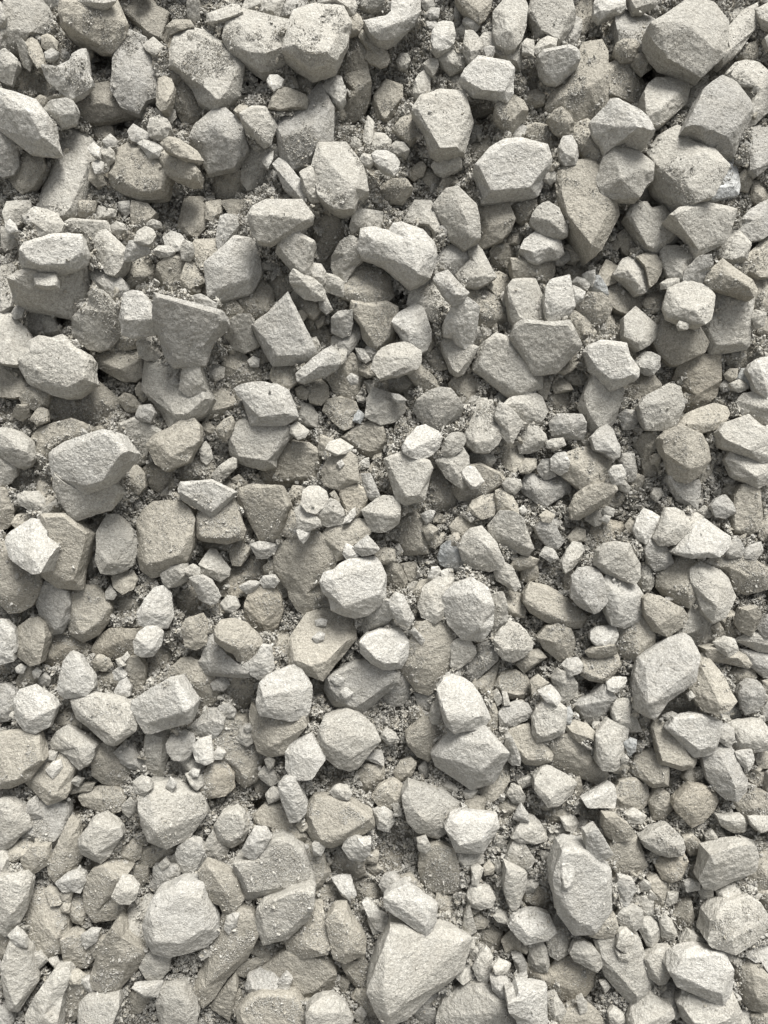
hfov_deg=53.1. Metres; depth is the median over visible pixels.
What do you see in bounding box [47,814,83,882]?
stone
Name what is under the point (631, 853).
stone
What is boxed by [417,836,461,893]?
stone
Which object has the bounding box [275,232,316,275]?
stone
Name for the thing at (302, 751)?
stone
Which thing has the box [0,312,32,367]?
stone
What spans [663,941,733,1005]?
stone
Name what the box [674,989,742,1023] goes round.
stone
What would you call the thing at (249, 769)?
stone
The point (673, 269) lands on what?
stone
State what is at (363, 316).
stone
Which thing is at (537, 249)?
stone
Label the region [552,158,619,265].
stone
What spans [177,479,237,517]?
stone
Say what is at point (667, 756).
stone
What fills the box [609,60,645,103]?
stone
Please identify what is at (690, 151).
stone
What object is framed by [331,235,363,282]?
stone
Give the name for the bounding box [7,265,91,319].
stone
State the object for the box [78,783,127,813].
stone
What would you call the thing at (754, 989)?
stone
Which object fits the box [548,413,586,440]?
stone
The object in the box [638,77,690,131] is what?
stone
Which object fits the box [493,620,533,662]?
stone
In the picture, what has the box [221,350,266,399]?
stone
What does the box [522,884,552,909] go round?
stone
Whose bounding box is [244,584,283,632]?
stone
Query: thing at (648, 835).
stone
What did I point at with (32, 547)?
stone
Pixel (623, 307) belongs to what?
stone
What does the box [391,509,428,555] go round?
stone
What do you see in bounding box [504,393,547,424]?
stone
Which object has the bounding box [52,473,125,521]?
stone
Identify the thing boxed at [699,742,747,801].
stone
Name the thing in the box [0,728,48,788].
stone
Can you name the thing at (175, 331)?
stone
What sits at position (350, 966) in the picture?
stone
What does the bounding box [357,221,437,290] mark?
stone
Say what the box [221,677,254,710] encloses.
stone
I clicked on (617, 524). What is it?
stone
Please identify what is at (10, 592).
stone
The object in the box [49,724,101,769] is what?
stone
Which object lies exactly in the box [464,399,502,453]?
stone
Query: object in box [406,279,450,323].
stone
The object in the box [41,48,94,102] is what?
stone
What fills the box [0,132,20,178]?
stone
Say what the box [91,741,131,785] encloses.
stone
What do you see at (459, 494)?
stone
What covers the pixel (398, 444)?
grit
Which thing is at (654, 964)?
stone
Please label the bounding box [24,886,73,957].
stone
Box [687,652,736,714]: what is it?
stone
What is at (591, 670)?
stone
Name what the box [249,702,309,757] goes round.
stone
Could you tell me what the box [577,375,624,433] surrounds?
stone
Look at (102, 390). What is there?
stone
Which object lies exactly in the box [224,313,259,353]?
stone
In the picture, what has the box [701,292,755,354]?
stone
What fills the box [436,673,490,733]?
stone
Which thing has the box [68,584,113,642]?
stone
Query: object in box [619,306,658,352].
stone
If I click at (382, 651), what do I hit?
stone
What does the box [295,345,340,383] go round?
stone
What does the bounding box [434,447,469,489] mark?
stone
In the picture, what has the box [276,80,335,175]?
stone
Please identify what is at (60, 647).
stone
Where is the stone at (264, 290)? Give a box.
[236,278,274,319]
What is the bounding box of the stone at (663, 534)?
[651,507,691,545]
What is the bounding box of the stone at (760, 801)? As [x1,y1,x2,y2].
[731,787,767,832]
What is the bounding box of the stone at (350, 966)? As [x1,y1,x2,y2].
[341,955,369,988]
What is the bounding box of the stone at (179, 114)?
[173,80,202,124]
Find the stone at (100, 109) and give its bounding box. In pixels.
[75,81,139,126]
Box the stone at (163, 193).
[108,142,174,203]
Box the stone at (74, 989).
[65,969,90,1022]
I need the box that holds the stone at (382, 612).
[361,598,392,632]
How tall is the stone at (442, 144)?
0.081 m
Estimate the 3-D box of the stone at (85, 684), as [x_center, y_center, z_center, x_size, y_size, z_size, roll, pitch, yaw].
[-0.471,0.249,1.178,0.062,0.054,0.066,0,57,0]
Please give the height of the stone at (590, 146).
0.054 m
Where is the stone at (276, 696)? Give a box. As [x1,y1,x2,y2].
[256,664,312,721]
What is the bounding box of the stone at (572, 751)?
[547,729,608,783]
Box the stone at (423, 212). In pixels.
[403,199,440,237]
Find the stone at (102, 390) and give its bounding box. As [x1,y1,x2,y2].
[47,379,123,424]
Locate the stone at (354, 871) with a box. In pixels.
[330,850,365,880]
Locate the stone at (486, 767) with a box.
[430,725,509,789]
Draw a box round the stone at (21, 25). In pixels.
[2,0,54,56]
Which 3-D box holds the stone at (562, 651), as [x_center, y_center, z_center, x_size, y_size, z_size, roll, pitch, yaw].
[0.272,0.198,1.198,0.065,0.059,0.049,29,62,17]
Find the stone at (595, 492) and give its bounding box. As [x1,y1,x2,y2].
[568,481,617,519]
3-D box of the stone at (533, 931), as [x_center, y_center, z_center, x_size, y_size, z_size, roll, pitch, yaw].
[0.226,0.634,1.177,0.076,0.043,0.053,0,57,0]
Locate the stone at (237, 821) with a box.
[213,803,248,847]
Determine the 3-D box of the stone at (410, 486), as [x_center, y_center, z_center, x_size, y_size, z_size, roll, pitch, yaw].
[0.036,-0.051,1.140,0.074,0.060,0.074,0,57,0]
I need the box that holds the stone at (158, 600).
[136,585,174,628]
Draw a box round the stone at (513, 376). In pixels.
[471,332,542,398]
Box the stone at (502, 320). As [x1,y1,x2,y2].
[465,286,507,329]
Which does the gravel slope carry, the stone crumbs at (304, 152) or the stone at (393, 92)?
the stone at (393, 92)
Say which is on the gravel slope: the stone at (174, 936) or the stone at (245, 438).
the stone at (174, 936)
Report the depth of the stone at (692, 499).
1.18 m
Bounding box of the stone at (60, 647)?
[42,633,93,666]
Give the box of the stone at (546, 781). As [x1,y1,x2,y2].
[531,764,576,807]
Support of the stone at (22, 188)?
on the gravel slope
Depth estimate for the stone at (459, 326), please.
1.14 m
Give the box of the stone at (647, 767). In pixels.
[628,745,669,787]
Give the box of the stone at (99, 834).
[77,810,125,863]
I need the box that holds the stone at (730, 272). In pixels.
[704,258,757,301]
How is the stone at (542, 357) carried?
on the gravel slope
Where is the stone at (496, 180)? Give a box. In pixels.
[472,137,552,205]
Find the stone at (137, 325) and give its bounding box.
[119,290,156,338]
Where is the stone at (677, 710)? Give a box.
[659,689,696,716]
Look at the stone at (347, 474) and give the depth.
1.14 m
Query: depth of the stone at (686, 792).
1.18 m
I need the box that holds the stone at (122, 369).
[94,349,143,382]
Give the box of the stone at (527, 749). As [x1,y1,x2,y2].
[508,722,553,765]
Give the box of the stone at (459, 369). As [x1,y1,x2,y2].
[440,338,479,377]
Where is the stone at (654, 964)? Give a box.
[644,942,670,985]
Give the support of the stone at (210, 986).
on the gravel slope
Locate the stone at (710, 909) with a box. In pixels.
[696,893,767,954]
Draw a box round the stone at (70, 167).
[36,127,98,221]
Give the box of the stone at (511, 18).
[492,0,527,54]
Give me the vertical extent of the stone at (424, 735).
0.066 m
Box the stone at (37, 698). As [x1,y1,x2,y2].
[13,684,60,734]
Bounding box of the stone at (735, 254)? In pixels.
[712,229,751,265]
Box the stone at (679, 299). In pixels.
[661,280,714,329]
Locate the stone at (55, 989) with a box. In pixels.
[24,960,75,1023]
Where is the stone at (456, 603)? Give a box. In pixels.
[441,577,494,641]
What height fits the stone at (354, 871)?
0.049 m
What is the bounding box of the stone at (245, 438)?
[228,416,292,470]
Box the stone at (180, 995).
[155,973,200,1023]
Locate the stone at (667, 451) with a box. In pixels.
[655,424,710,483]
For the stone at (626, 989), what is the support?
on the gravel slope
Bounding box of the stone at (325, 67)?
[282,2,351,82]
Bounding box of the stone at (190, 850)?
[174,834,206,873]
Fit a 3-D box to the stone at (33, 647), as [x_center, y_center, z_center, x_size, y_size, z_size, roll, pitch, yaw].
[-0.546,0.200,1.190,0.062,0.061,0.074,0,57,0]
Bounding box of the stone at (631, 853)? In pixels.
[605,834,647,875]
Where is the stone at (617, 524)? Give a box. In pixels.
[587,519,624,551]
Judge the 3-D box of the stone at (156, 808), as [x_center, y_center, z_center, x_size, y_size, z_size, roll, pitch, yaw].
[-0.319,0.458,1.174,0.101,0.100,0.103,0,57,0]
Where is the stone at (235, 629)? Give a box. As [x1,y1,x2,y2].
[213,618,262,661]
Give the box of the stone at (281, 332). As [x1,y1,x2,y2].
[251,291,317,366]
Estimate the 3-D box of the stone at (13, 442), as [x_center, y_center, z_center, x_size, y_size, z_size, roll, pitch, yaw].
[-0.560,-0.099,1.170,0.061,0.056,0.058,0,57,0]
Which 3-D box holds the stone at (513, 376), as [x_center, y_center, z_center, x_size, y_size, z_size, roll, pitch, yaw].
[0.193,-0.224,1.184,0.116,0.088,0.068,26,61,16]
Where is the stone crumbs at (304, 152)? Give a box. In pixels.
[0,0,767,1023]
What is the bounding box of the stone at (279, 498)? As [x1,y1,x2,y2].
[237,483,292,542]
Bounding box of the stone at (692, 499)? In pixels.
[662,473,700,508]
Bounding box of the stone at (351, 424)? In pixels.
[322,396,358,431]
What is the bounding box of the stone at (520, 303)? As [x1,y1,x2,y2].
[504,278,544,327]
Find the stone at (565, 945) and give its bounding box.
[545,911,572,960]
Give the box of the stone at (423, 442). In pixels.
[401,424,442,458]
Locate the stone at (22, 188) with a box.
[9,149,49,194]
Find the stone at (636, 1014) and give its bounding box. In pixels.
[626,990,674,1023]
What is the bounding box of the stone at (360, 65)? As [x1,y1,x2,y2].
[336,37,371,123]
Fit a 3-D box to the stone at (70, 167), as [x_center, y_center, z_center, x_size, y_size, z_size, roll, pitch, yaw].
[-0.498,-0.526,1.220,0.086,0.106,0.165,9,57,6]
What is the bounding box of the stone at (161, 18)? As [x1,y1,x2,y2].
[118,0,171,43]
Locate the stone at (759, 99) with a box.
[724,59,767,125]
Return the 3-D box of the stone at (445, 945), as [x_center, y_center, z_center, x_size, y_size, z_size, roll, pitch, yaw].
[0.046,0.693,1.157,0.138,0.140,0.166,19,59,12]
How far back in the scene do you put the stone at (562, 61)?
1.16 m
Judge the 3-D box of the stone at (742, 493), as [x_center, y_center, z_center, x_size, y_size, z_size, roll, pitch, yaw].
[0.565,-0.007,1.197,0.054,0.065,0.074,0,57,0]
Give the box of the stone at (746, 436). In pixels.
[713,414,767,462]
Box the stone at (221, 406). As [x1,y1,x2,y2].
[200,386,236,420]
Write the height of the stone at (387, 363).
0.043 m
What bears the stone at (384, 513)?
on the gravel slope
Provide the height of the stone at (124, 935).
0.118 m
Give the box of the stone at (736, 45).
[712,2,757,71]
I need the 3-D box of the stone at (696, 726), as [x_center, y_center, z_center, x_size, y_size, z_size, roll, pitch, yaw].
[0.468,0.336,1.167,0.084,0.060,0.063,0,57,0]
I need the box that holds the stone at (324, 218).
[312,213,344,269]
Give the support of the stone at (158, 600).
on the gravel slope
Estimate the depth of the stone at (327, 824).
1.15 m
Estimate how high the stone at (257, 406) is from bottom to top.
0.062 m
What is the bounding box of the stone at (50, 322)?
[21,312,62,337]
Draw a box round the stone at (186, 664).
[167,655,220,707]
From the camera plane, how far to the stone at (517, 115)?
1.16 m
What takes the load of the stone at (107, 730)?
on the gravel slope
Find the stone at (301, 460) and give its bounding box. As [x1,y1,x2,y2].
[257,440,321,486]
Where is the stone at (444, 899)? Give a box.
[435,892,457,918]
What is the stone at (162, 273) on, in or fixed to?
on the gravel slope
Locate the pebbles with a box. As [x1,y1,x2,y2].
[0,0,767,1023]
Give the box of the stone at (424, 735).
[405,715,442,761]
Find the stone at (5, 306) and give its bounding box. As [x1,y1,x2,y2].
[0,262,17,312]
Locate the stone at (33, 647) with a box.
[16,616,52,666]
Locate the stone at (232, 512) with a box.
[196,497,246,544]
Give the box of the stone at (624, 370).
[582,340,639,391]
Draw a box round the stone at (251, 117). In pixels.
[239,105,277,148]
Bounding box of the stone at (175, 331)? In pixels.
[152,292,229,368]
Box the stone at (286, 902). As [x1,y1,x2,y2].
[255,880,315,945]
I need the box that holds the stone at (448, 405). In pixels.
[412,387,463,431]
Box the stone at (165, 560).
[135,500,197,577]
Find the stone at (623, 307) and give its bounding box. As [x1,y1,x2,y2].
[608,282,646,315]
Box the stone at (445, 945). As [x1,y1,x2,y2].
[366,912,472,1023]
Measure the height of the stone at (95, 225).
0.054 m
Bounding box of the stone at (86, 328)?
[71,288,120,352]
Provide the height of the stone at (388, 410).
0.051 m
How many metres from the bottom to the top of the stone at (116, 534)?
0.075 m
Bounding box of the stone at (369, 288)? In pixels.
[340,262,393,304]
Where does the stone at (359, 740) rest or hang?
on the gravel slope
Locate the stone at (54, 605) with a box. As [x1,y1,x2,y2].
[35,580,71,634]
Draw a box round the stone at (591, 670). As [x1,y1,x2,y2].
[580,652,621,682]
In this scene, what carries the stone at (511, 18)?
on the stone at (515, 58)
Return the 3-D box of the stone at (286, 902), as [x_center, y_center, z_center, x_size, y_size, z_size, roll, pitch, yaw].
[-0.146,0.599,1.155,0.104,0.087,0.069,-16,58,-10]
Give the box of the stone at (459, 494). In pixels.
[451,462,505,501]
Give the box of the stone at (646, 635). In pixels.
[615,616,655,661]
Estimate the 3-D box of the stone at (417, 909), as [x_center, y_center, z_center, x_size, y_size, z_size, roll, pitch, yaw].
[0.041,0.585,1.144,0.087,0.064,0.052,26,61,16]
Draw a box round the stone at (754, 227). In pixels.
[738,199,767,242]
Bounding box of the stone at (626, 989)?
[592,924,654,1003]
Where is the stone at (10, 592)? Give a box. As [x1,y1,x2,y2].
[0,540,44,613]
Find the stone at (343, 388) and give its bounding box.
[327,352,364,399]
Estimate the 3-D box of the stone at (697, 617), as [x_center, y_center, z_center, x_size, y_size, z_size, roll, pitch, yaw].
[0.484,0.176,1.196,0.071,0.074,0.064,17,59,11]
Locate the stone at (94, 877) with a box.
[82,858,134,922]
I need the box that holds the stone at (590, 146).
[572,118,602,161]
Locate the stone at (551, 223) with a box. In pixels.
[529,201,567,239]
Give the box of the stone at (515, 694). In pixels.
[494,668,530,699]
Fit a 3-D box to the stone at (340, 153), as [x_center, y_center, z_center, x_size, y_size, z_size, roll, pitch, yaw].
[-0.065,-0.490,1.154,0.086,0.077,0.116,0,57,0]
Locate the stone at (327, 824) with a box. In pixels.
[304,792,374,847]
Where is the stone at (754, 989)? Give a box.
[731,950,767,1012]
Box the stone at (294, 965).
[262,945,337,996]
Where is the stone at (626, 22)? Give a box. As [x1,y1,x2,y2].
[609,8,654,67]
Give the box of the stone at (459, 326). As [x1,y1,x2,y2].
[442,296,479,349]
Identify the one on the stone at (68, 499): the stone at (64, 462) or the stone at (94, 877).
the stone at (64, 462)
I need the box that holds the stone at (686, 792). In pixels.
[669,781,718,827]
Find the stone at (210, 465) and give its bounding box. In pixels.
[175,455,215,480]
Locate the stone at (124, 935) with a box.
[89,909,148,992]
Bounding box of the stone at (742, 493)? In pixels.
[728,483,762,536]
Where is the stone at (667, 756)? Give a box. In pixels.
[649,716,696,770]
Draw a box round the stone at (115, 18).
[58,0,128,56]
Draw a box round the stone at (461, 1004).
[435,977,515,1023]
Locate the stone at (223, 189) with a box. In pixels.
[211,169,245,199]
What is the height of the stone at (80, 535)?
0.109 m
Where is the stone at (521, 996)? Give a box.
[504,976,547,1023]
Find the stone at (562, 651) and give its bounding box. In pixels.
[536,623,575,661]
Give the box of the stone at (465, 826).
[444,806,499,853]
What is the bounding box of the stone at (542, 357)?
[510,318,581,375]
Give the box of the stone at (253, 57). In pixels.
[222,8,288,81]
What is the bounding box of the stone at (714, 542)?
[668,518,730,558]
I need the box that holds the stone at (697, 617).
[672,606,713,652]
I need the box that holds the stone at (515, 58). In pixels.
[480,31,522,73]
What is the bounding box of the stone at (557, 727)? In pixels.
[531,698,566,742]
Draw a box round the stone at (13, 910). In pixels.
[0,869,35,936]
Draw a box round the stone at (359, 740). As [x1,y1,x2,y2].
[316,707,380,771]
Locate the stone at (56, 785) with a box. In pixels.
[24,752,77,805]
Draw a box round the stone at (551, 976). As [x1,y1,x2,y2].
[522,953,595,1002]
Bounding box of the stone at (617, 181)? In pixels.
[596,145,654,203]
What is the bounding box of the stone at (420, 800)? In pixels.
[401,777,461,838]
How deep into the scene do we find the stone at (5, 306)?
1.19 m
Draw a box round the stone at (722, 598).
[687,561,735,623]
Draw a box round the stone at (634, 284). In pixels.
[611,256,647,296]
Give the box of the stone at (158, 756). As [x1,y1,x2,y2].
[143,729,171,776]
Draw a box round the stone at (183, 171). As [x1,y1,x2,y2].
[159,150,204,188]
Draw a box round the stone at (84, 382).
[17,334,99,399]
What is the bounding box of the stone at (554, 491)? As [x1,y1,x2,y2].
[520,473,571,507]
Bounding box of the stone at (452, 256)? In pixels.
[435,244,469,276]
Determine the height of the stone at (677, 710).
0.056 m
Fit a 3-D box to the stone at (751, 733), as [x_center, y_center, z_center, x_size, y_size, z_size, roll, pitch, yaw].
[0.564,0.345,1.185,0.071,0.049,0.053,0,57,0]
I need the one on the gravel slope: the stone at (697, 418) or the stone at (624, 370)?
the stone at (697, 418)
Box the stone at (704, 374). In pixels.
[670,353,721,411]
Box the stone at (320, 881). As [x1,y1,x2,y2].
[305,837,330,889]
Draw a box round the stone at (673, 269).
[659,245,693,281]
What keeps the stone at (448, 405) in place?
on the gravel slope
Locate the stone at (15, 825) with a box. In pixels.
[0,795,33,849]
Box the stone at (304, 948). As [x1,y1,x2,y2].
[285,898,329,958]
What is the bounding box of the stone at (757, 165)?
[743,125,767,179]
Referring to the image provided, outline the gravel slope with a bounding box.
[0,0,767,1023]
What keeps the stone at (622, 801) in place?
on the gravel slope
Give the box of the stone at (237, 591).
[214,554,266,597]
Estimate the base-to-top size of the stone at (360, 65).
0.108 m
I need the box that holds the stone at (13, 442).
[0,427,37,469]
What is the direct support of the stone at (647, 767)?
on the gravel slope
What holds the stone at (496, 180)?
on the gravel slope
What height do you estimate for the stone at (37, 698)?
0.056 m
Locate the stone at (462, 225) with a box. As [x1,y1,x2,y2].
[432,185,480,252]
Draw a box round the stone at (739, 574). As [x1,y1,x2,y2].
[703,555,767,594]
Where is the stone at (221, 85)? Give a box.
[169,27,246,111]
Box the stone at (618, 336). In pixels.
[614,315,640,359]
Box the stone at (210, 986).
[193,900,258,1008]
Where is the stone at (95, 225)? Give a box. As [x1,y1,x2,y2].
[64,218,117,251]
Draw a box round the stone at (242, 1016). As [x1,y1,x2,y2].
[236,986,305,1023]
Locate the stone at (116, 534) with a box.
[95,514,137,574]
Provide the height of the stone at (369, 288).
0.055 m
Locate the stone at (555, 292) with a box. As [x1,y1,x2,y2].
[542,274,575,320]
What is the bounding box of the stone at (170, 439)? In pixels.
[146,418,203,472]
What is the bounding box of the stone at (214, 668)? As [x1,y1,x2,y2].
[198,633,257,677]
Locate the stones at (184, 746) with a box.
[0,0,767,1023]
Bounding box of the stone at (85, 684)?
[56,650,97,698]
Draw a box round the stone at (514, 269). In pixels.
[508,257,555,284]
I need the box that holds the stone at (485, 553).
[458,525,504,571]
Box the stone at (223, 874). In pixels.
[197,857,244,912]
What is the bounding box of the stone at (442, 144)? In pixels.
[411,89,473,162]
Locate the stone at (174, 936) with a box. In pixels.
[142,873,219,957]
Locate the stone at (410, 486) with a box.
[384,451,432,505]
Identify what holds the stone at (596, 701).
on the gravel slope
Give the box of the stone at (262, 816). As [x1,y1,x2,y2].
[252,799,308,841]
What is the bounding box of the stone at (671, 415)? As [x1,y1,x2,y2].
[635,383,684,430]
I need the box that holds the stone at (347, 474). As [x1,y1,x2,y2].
[320,451,359,489]
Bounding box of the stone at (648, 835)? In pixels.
[638,821,685,857]
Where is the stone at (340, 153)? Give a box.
[311,142,368,218]
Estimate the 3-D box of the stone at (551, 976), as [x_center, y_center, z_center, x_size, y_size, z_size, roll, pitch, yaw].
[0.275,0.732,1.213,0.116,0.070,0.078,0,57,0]
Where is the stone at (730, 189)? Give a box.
[708,158,740,203]
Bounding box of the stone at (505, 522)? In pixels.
[487,510,533,555]
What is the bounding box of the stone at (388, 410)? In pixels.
[364,387,405,425]
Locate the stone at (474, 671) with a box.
[460,639,497,682]
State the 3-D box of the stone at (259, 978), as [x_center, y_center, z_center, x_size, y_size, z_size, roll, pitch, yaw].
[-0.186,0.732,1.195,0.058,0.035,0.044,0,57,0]
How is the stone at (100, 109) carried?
on the gravel slope
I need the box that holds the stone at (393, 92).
[372,79,402,123]
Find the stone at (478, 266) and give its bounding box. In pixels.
[455,245,496,289]
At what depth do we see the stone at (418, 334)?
1.16 m
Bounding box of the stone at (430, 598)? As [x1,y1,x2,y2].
[417,576,455,623]
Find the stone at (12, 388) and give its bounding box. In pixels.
[0,364,30,399]
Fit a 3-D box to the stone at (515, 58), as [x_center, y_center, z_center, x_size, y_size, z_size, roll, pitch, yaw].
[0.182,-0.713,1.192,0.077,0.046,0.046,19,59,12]
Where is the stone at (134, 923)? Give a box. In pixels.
[127,893,154,940]
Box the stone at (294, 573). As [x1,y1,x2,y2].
[273,528,338,614]
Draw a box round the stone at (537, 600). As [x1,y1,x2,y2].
[521,581,588,628]
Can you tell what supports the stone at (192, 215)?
on the gravel slope
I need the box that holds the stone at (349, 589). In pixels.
[319,556,386,618]
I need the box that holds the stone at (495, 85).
[458,55,514,103]
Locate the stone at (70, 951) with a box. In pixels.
[59,925,93,968]
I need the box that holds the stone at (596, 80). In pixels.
[543,39,608,124]
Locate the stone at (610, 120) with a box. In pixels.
[588,98,655,155]
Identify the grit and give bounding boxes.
[0,0,767,1023]
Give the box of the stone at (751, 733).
[726,717,767,752]
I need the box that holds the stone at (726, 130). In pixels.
[678,75,753,160]
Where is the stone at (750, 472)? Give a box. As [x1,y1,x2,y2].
[722,452,767,488]
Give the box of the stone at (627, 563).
[592,541,640,584]
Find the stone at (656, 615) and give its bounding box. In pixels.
[641,593,688,636]
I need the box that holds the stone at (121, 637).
[91,626,143,659]
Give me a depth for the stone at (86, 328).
1.16 m
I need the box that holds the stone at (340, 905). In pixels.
[325,899,366,963]
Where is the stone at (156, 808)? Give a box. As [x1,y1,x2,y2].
[137,776,208,849]
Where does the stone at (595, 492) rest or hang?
on the gravel slope
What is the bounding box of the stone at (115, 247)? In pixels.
[93,229,130,277]
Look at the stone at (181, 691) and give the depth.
1.12 m
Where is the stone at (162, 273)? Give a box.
[153,253,192,291]
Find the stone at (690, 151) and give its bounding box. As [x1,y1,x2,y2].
[645,125,730,212]
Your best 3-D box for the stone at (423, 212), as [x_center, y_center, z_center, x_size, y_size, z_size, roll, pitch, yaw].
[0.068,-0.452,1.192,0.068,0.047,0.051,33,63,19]
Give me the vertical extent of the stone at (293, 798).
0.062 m
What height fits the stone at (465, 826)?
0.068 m
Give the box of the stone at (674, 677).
[630,632,700,719]
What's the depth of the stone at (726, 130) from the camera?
1.14 m
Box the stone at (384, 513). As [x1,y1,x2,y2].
[361,495,400,532]
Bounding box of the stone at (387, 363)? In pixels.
[371,341,421,380]
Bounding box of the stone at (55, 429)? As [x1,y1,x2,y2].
[31,418,95,470]
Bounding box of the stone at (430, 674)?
[399,618,454,695]
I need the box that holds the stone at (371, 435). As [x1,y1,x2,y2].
[340,421,386,458]
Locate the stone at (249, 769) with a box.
[212,712,265,788]
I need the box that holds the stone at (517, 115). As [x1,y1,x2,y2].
[492,95,527,135]
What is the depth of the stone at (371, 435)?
1.19 m
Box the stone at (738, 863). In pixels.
[693,836,758,890]
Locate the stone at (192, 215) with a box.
[176,196,208,240]
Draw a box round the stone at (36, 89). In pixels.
[16,59,50,94]
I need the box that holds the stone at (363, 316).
[349,300,398,351]
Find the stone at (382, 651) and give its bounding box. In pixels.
[359,627,409,669]
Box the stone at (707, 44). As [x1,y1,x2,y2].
[641,0,728,85]
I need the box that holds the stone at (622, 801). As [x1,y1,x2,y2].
[612,776,649,810]
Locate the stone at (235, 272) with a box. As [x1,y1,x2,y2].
[204,235,262,303]
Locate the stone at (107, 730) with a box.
[69,690,139,745]
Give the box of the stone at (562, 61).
[535,44,580,86]
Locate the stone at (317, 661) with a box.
[288,607,356,680]
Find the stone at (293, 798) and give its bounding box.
[278,773,307,822]
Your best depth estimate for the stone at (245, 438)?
1.18 m
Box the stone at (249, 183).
[240,142,279,191]
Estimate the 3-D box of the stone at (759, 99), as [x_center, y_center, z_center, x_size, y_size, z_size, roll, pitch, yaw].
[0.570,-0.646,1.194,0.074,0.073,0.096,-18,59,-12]
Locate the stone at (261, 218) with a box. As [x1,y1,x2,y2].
[247,199,314,246]
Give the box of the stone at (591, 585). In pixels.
[570,566,607,613]
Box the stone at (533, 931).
[507,906,556,945]
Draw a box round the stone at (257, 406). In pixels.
[233,381,298,426]
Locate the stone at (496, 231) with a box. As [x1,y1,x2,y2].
[477,202,515,249]
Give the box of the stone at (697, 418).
[676,403,729,432]
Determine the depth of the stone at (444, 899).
1.20 m
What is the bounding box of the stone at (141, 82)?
[110,29,157,118]
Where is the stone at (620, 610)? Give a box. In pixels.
[601,572,643,628]
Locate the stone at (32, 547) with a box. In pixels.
[5,518,60,574]
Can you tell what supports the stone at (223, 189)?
on the gravel slope
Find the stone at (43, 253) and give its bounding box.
[18,232,89,275]
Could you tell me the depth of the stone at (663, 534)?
1.16 m
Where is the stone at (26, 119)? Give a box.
[0,88,62,157]
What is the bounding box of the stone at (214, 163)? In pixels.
[189,107,249,177]
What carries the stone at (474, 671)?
on the gravel slope
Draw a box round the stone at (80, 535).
[39,513,95,589]
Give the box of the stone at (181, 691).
[130,674,199,734]
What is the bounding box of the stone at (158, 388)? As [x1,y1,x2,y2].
[141,357,216,426]
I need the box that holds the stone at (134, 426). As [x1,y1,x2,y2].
[118,416,161,465]
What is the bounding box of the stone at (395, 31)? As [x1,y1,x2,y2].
[364,0,420,49]
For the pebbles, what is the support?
on the gravel slope
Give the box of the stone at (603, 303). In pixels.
[574,291,611,326]
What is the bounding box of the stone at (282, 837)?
[233,829,316,900]
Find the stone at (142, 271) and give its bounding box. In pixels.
[123,257,154,289]
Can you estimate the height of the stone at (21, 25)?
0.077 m
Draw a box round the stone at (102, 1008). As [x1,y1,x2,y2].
[77,988,123,1023]
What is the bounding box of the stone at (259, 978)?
[245,966,278,992]
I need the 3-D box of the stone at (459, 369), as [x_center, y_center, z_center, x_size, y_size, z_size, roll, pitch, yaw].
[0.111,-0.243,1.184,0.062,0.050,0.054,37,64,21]
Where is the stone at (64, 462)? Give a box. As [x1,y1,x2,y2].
[48,429,140,494]
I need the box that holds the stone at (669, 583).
[654,555,697,607]
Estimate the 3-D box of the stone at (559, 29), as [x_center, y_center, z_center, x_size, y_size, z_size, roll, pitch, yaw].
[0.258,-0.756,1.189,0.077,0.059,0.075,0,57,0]
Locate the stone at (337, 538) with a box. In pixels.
[322,518,371,560]
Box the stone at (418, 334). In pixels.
[391,302,431,353]
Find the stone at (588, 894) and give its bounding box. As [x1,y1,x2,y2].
[547,833,612,935]
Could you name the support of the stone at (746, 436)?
on the gravel slope
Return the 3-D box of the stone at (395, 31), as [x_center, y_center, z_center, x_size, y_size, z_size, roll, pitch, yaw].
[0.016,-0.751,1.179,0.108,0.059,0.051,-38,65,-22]
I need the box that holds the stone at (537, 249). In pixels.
[518,231,564,265]
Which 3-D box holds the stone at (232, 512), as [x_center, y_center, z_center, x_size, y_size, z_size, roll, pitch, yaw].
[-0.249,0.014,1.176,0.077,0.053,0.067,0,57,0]
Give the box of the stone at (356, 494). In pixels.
[338,483,367,517]
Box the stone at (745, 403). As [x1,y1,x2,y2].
[735,392,767,425]
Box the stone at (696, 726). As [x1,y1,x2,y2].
[664,710,722,757]
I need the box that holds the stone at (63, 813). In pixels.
[18,797,73,848]
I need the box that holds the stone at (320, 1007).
[305,990,353,1023]
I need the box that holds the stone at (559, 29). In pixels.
[527,0,575,45]
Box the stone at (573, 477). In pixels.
[561,446,611,490]
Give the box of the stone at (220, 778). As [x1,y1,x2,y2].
[200,760,235,798]
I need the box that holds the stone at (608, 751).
[593,717,628,771]
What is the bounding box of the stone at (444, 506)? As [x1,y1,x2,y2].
[427,469,456,514]
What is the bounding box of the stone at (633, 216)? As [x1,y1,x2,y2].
[621,201,680,255]
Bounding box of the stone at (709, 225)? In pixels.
[662,202,736,258]
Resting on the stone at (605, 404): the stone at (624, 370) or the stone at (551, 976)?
the stone at (624, 370)
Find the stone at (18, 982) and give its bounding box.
[0,937,39,1011]
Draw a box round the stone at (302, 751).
[285,732,325,780]
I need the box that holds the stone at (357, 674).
[323,657,400,713]
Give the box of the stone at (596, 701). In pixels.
[572,683,617,725]
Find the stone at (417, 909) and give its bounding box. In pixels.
[383,879,437,936]
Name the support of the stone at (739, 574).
on the gravel slope
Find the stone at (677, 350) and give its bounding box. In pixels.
[650,313,709,366]
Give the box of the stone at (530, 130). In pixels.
[524,122,557,149]
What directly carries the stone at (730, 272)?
on the stone at (722, 342)

